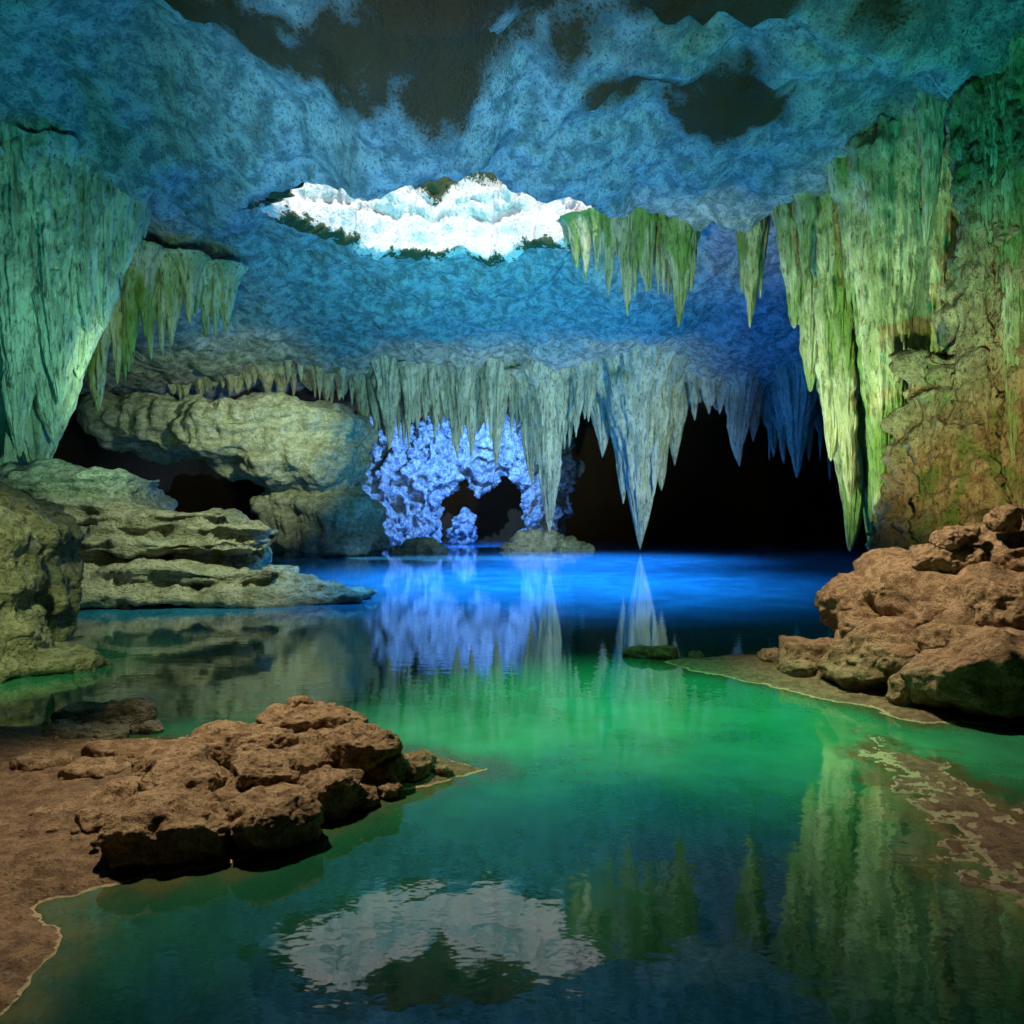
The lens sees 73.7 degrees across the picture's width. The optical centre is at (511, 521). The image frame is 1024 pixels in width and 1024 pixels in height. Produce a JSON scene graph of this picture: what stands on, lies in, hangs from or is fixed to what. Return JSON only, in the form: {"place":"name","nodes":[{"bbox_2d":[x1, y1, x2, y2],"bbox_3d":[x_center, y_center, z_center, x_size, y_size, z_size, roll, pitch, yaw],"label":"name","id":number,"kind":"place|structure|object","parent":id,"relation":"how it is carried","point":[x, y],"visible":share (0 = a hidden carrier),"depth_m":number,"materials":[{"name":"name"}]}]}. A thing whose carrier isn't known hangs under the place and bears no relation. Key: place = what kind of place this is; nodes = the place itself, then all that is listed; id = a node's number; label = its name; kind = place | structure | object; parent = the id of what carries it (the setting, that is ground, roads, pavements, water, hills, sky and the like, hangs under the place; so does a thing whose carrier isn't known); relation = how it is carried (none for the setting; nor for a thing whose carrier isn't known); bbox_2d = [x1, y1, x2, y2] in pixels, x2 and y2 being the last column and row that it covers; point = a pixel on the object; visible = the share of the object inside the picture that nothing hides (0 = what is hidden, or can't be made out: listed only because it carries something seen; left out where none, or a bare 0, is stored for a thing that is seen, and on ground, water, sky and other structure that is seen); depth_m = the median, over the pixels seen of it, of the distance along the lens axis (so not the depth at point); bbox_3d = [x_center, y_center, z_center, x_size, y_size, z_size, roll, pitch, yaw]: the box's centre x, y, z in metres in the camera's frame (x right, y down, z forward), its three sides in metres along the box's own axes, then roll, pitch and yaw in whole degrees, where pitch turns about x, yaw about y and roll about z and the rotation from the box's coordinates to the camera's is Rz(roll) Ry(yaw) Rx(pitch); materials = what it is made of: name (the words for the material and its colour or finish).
{"place":"outdoors","nodes":[
{"label":"outdoors","id":0,"kind":"place"},
{"bbox_2d":[263,211,563,249],"label":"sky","id":1,"kind":"structure","parent":0,"point":[268,212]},
{"bbox_2d":[0,541,1023,1023],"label":"lake water","id":2,"kind":"structure","parent":0,"point":[610,835],"depth_m":4.85,"materials":[{"name":"green liquid"}]},
{"bbox_2d":[0,481,112,682],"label":"flowstone boulder","id":3,"kind":"object","parent":2,"relation":"in","point":[41,567],"visible":0.88,"depth_m":10.34,"materials":[{"name":"stone"}]},
{"bbox_2d":[0,458,376,608],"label":"limestone ledge","id":4,"kind":"object","parent":2,"relation":"in","point":[144,543],"visible":0.7,"depth_m":18.49,"materials":[{"name":"stone"}]},
{"bbox_2d":[76,390,389,557],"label":"overhanging rock","id":5,"kind":"object","parent":2,"relation":"in","point":[306,465],"visible":0.88,"depth_m":41.61,"materials":[{"name":"stone"}]},
{"bbox_2d":[388,537,447,552],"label":"rock islet","id":6,"kind":"object","parent":2,"relation":"in","point":[422,545],"visible":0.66,"depth_m":49.11,"materials":[{"name":"stone"}]},
{"bbox_2d":[360,414,584,545],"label":"blue grotto rocks","id":7,"kind":"object","parent":2,"relation":"in","point":[418,480],"visible":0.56,"depth_m":66.07,"materials":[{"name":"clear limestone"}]},
{"bbox_2d":[499,528,594,550],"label":"rock islet","id":8,"kind":"object","parent":2,"relation":"in","point":[537,539],"visible":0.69,"depth_m":52.98,"materials":[{"name":"stone"}]},
{"bbox_2d":[865,133,1023,550],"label":"knobbly column","id":9,"kind":"structure","parent":2,"relation":"in","point":[942,466],"depth_m":16.60,"materials":[{"name":"stone"}]},
{"bbox_2d":[945,60,1023,515],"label":"dripstone column","id":10,"kind":"structure","parent":9,"relation":"attached to","point":[970,169],"depth_m":16.17,"materials":[{"name":"green stone"}]},
{"bbox_2d":[0,0,1023,541],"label":"cave ceiling","id":11,"kind":"structure","parent":0,"point":[716,122],"depth_m":19.99,"materials":[{"name":"stone"}]},
{"bbox_2d":[0,118,154,466],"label":"flowstone drapery","id":12,"kind":"object","parent":11,"relation":"attached to","point":[72,231],"visible":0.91,"depth_m":20.93,"materials":[{"name":"green stone"}]},
{"bbox_2d":[85,240,249,412],"bbox_3d":[-16.656,-8.400,30.478,9.172,7.200,3.937,0,0,-15],"label":"stalactite cluster","id":13,"kind":"object","parent":11,"relation":"hanging from","point":[166,281],"visible":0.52,"depth_m":30.39,"materials":[{"name":"green stone"}]},
{"bbox_2d":[243,171,591,266],"bbox_3d":[-2.917,-16.097,27.957,19.520,8.440,9.840,0,0,0],"label":"ceiling opening","id":14,"kind":"object","parent":11,"relation":"attached to","point":[487,218],"visible":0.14,"depth_m":31.25,"materials":[{"name":"stone"}]},
{"bbox_2d":[160,341,831,548],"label":"stalactite curtain","id":15,"kind":"object","parent":11,"relation":"hanging from","point":[635,402],"visible":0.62,"depth_m":48.77,"materials":[{"name":"stone"}]},
{"bbox_2d":[556,205,700,326],"bbox_3d":[4.627,-10.450,27.328,6.939,5.900,2.849,0,0,30],"label":"stalactite cluster","id":16,"kind":"object","parent":11,"relation":"hanging from","point":[641,239],"visible":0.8,"depth_m":26.99,"materials":[{"name":"green stone"}]},
{"bbox_2d":[734,215,770,327],"bbox_3d":[9.105,-10.400,25.948,2.314,6.000,2.333,0,0,0],"label":"stalactite cluster","id":17,"kind":"object","parent":11,"relation":"hanging from","point":[751,244],"visible":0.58,"depth_m":25.96,"materials":[{"name":"green stone"}]},
{"bbox_2d":[769,91,959,551],"bbox_3d":[12.641,-6.305,21.521,7.306,16.410,9.439,0,0,-25],"label":"stalactite cluster","id":18,"kind":"object","parent":11,"relation":"hanging from","point":[866,246],"visible":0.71,"depth_m":19.80,"materials":[{"name":"green stone"}]},
{"bbox_2d":[971,32,1023,459],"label":"stalactite cluster","id":19,"kind":"object","parent":11,"relation":"hanging from","point":[1012,210],"visible":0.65,"depth_m":15.87,"materials":[{"name":"green stone"}]},
{"bbox_2d":[0,654,1023,1015],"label":"sandy shore","id":20,"kind":"structure","parent":0,"point":[64,862],"depth_m":4.80,"materials":[{"name":"brown sand"}]},
{"bbox_2d":[42,696,163,739],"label":"shore stones","id":21,"kind":"object","parent":20,"relation":"on","point":[116,719],"visible":0.84,"depth_m":7.15,"materials":[{"name":"stone"}]},
{"bbox_2d":[0,695,452,874],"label":"boulder pile","id":22,"kind":"object","parent":20,"relation":"on","point":[303,768],"visible":0.98,"depth_m":5.10,"materials":[{"name":"brown stone"}]},
{"bbox_2d":[622,644,704,659],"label":"shore stones","id":23,"kind":"object","parent":20,"relation":"on","point":[664,652],"visible":0.74,"depth_m":10.98,"materials":[{"name":"green stone"}]},
{"bbox_2d":[756,502,1023,717],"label":"boulder pile","id":24,"kind":"object","parent":20,"relation":"on","point":[937,621],"visible":0.91,"depth_m":8.76,"materials":[{"name":"brown stone"}]}
]}

